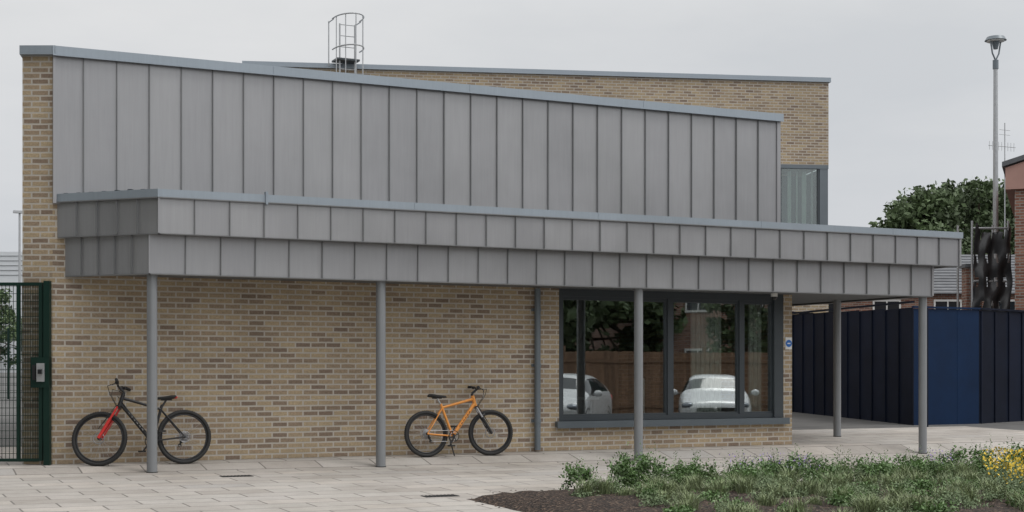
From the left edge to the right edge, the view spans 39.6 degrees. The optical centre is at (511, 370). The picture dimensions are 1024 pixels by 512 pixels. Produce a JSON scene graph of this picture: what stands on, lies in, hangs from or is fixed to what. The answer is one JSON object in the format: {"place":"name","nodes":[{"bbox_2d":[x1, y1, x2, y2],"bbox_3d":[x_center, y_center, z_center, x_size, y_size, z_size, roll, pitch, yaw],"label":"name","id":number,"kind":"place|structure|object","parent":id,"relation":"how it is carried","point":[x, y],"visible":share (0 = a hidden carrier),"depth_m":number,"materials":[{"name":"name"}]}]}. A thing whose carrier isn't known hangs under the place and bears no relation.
{"place":"outdoors","nodes":[
{"label":"outdoors","id":0,"kind":"place"},
{"bbox_2d":[0,426,1023,511],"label":"paving","id":1,"kind":"structure","parent":0,"point":[400,483],"depth_m":18.15,"materials":[{"name":"grey concrete"}]},
{"bbox_2d":[0,281,51,464],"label":"metal gate","id":2,"kind":"structure","parent":1,"relation":"on","point":[40,377],"depth_m":18.64,"materials":[{"name":"green metal"}]},
{"bbox_2d":[71,378,210,465],"bbox_3d":[-4.912,0.684,18.941,1.804,1.145,0.628,0,-4,-25],"label":"bicycle","id":3,"kind":"object","parent":1,"relation":"on","point":[111,417],"visible":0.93,"depth_m":18.86,"materials":[{"name":"metal"}]},
{"bbox_2d":[220,475,251,476],"bbox_3d":[-3.498,1.334,18.046,0.400,0.008,0.200,0,0,-25],"label":"drain cover","id":4,"kind":"object","parent":1,"relation":"on","point":[237,476],"visible":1,"depth_m":18.00,"materials":[{"name":"metal"}]},
{"bbox_2d":[421,494,458,497],"bbox_3d":[-0.798,1.381,15.728,0.400,0.008,0.200,0,0,-25],"label":"drain cover","id":5,"kind":"object","parent":1,"relation":"on","point":[447,495],"visible":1,"depth_m":15.72,"materials":[{"name":"metal"}]},
{"bbox_2d":[404,386,512,456],"bbox_3d":[-0.767,0.734,20.804,1.600,1.038,0.623,0,0,-42],"label":"bicycle","id":6,"kind":"object","parent":1,"relation":"on","point":[481,415],"visible":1,"depth_m":20.79,"materials":[{"name":"orange metal"}]},
{"bbox_2d":[0,373,1023,446],"bbox_3d":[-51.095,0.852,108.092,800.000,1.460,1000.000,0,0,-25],"label":"ground","id":7,"kind":"structure","parent":0,"point":[803,421],"depth_m":30.03,"materials":[{"name":"concrete"}]},
{"bbox_2d":[0,328,21,398],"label":"fence","id":8,"kind":"object","parent":7,"relation":"on","point":[7,383],"visible":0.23,"depth_m":39.98,"materials":[{"name":"metal"}]},
{"bbox_2d":[0,252,21,372],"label":"industrial shed","id":9,"kind":"structure","parent":7,"relation":"on","point":[8,266],"depth_m":95.00,"materials":[{"name":"paint"}]},
{"bbox_2d":[0,288,21,367],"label":"broadleaf tree","id":10,"kind":"object","parent":7,"relation":"on","point":[2,327],"visible":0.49,"depth_m":81.42,"materials":[{"name":"green plant"}]},
{"bbox_2d":[13,210,21,281],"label":"street lamp","id":11,"kind":"object","parent":7,"relation":"on","point":[19,251],"visible":0.46,"depth_m":69.97,"materials":[{"name":"metal"}]},
{"bbox_2d":[22,56,791,464],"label":"brick walls","id":12,"kind":"structure","parent":7,"relation":"on","point":[260,370],"depth_m":20.27,"materials":[{"name":"beige brick"}]},
{"bbox_2d":[19,45,783,121],"bbox_3d":[-1.374,-4.213,22.019,12.065,0.135,2.092,0,0,-25],"label":"parapet coping","id":13,"kind":"object","parent":12,"relation":"on","point":[38,50],"visible":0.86,"depth_m":20.60,"materials":[{"name":"grey metal"}]},
{"bbox_2d":[53,55,780,221],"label":"cladding","id":14,"kind":"structure","parent":12,"relation":"attached to","point":[119,125],"depth_m":20.78,"materials":[{"name":"metal"}]},
{"bbox_2d":[531,288,540,449],"bbox_3d":[0.387,-0.025,21.749,0.150,2.470,0.127,0,0,-25],"label":"downpipe","id":15,"kind":"object","parent":12,"relation":"attached to","point":[536,309],"visible":1,"depth_m":21.70,"materials":[{"name":"metal"}]},
{"bbox_2d":[129,266,945,304],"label":"canopy roof and soffit","id":16,"kind":"structure","parent":12,"relation":"attached to","point":[801,298],"depth_m":22.28,"materials":[{"name":"grey metal"}]},
{"bbox_2d":[57,197,960,304],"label":"canopy fascia","id":17,"kind":"structure","parent":16,"relation":"attached to","point":[166,254],"depth_m":20.22,"materials":[{"name":"grey metal"}]},
{"bbox_2d":[56,189,962,305],"bbox_3d":[-0.708,-1.808,24.514,14.532,1.124,8.190,0,0,-25],"label":"canopy coping","id":18,"kind":"object","parent":17,"relation":"on","point":[265,198],"visible":0.88,"depth_m":20.18,"materials":[{"name":"grey metal"}]},
{"bbox_2d":[771,293,777,299],"bbox_3d":[4.314,-1.220,23.398,0.109,0.110,0.109,0,0,-25],"label":"security camera","id":19,"kind":"object","parent":16,"relation":"attached to","point":[774,296],"visible":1,"depth_m":23.36,"materials":[{"name":"white paint"}]},
{"bbox_2d":[559,288,760,413],"bbox_3d":[0.945,-0.135,25.297,5.130,2.750,5.386,0,0,-25],"label":"window glass","id":20,"kind":"object","parent":12,"relation":"attached to","point":[590,357],"visible":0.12,"depth_m":28.23,"materials":[{"name":"clear glass"}]},
{"bbox_2d":[555,289,789,427],"bbox_3d":[2.616,-0.195,22.908,4.350,2.159,0.255,0,0,-25],"label":"window frame","id":21,"kind":"object","parent":12,"relation":"attached to","point":[773,414],"visible":0.99,"depth_m":23.02,"materials":[{"name":"grey metal"}]},
{"bbox_2d":[785,337,791,348],"bbox_3d":[4.633,-0.460,23.813,0.130,0.200,0.020,0,0,-25],"label":"wall sign","id":22,"kind":"object","parent":12,"relation":"attached to","point":[788,342],"visible":1,"depth_m":23.80,"materials":[{"name":"white paint"}]},
{"bbox_2d":[146,275,926,472],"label":"canopy columns","id":23,"kind":"structure","parent":7,"relation":"on","point":[380,372],"depth_m":19.82,"materials":[{"name":"grey metal"}]},
{"bbox_2d":[289,67,828,312],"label":"brick walls","id":24,"kind":"structure","parent":7,"relation":"on","point":[803,107],"depth_m":37.63,"materials":[{"name":"beige brick"}]},
{"bbox_2d":[328,12,363,73],"bbox_3d":[-4.104,-6.484,35.827,0.755,4.848,1.102,0,0,-25],"label":"roof access ladder","id":25,"kind":"object","parent":24,"relation":"on","point":[345,60],"visible":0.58,"depth_m":35.71,"materials":[{"name":"metal"}]},
{"bbox_2d":[242,61,830,82],"bbox_3d":[0.242,-7.770,41.476,15.471,0.120,9.160,0,0,-8],"label":"roof coping","id":26,"kind":"object","parent":24,"relation":"on","point":[553,72],"visible":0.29,"depth_m":36.93,"materials":[{"name":"grey metal"}]},
{"bbox_2d":[781,164,828,224],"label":"corner window","id":27,"kind":"structure","parent":24,"relation":"attached to","point":[804,198],"depth_m":38.23,"materials":[{"name":"glass"}]},
{"bbox_2d":[469,475,1023,511],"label":"planting bed soil","id":28,"kind":"structure","parent":7,"relation":"on","point":[546,501],"depth_m":14.21,"materials":[{"name":"brown soil"}]},
{"bbox_2d":[558,437,1023,511],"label":"shrubs","id":29,"kind":"object","parent":28,"relation":"on","point":[625,472],"visible":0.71,"depth_m":15.86,"materials":[{"name":"green plant"}]},
{"bbox_2d":[570,457,1023,511],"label":"ornamental grass","id":30,"kind":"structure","parent":28,"relation":"on","point":[864,504],"depth_m":14.82,"materials":[{"name":"green plant"}]},
{"bbox_2d":[719,449,954,468],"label":"purple flowers","id":31,"kind":"object","parent":28,"relation":"on","point":[813,455],"visible":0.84,"depth_m":16.68,"materials":[{"name":"green plant"}]},
{"bbox_2d":[981,446,1023,483],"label":"yellow flowers","id":32,"kind":"object","parent":28,"relation":"on","point":[1013,462],"visible":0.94,"depth_m":15.71,"materials":[{"name":"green plant"}]},
{"bbox_2d":[792,301,1023,426],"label":"hoarding fence","id":33,"kind":"object","parent":7,"relation":"on","point":[975,365],"visible":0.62,"depth_m":30.95,"materials":[{"name":"blue metal"}]},
{"bbox_2d":[868,180,987,254],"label":"broadleaf tree","id":34,"kind":"object","parent":7,"relation":"on","point":[923,208],"visible":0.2,"depth_m":76.59,"materials":[{"name":"green plant"}]},
{"bbox_2d":[841,294,1014,311],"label":"walls","id":35,"kind":"structure","parent":7,"relation":"on","point":[930,301],"depth_m":56.00,"materials":[{"name":"red brick"}]},
{"bbox_2d":[829,299,1014,311],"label":"windows","id":36,"kind":"structure","parent":35,"relation":"attached to","point":[945,302],"depth_m":55.95,"materials":[{"name":"white paint"}]},
{"bbox_2d":[934,255,1014,293],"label":"roof","id":37,"kind":"structure","parent":35,"relation":"on","point":[945,280],"depth_m":57.24,"materials":[{"name":"metal"}]},
{"bbox_2d":[988,123,1015,235],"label":"tv aerial","id":38,"kind":"object","parent":35,"relation":"attached to","point":[989,145],"visible":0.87,"depth_m":59.99,"materials":[{"name":"metal"}]},
{"bbox_2d":[959,264,981,309],"bbox_3d":[12.351,-0.810,38.200,0.520,4.100,0.500,0,0,0],"label":"brick chimney","id":39,"kind":"object","parent":7,"relation":"on","point":[966,285],"visible":0.25,"depth_m":38.00,"materials":[{"name":"brick"}]},
{"bbox_2d":[962,181,986,254],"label":"broadleaf tree","id":40,"kind":"object","parent":7,"relation":"on","point":[972,220],"depth_m":90.42,"materials":[{"name":"green plant"}]},
{"bbox_2d":[939,176,1014,254],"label":"broadleaf tree","id":41,"kind":"object","parent":7,"relation":"on","point":[979,207],"visible":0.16,"depth_m":80.43,"materials":[{"name":"green plant"}]},
{"bbox_2d":[957,221,1012,311],"bbox_3d":[12.621,-1.360,37.951,1.062,5.200,1.554,0,0,0],"label":"scaffold","id":42,"kind":"object","parent":7,"relation":"on","point":[992,294],"visible":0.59,"depth_m":37.40,"materials":[{"name":"metal"}]},
{"bbox_2d":[970,178,1014,254],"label":"broadleaf tree","id":43,"kind":"object","parent":7,"relation":"on","point":[1002,188],"visible":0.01,"depth_m":89.93,"materials":[{"name":"green plant"}]},
{"bbox_2d":[984,35,1006,305],"bbox_3d":[13.605,-4.193,40.012,0.600,10.400,0.600,0,0,-25],"label":"street lamp","id":44,"kind":"object","parent":7,"relation":"on","point":[994,41],"visible":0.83,"depth_m":39.95,"materials":[{"name":"metal"}]},
{"bbox_2d":[1002,155,1023,309],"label":"pink fascia building","id":45,"kind":"structure","parent":7,"relation":"on","point":[1013,169],"depth_m":35.95,"materials":[{"name":"red brick"}]},
{"bbox_2d":[0,0,1023,251],"label":"sky","id":46,"kind":"structure","parent":0,"point":[911,84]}
]}

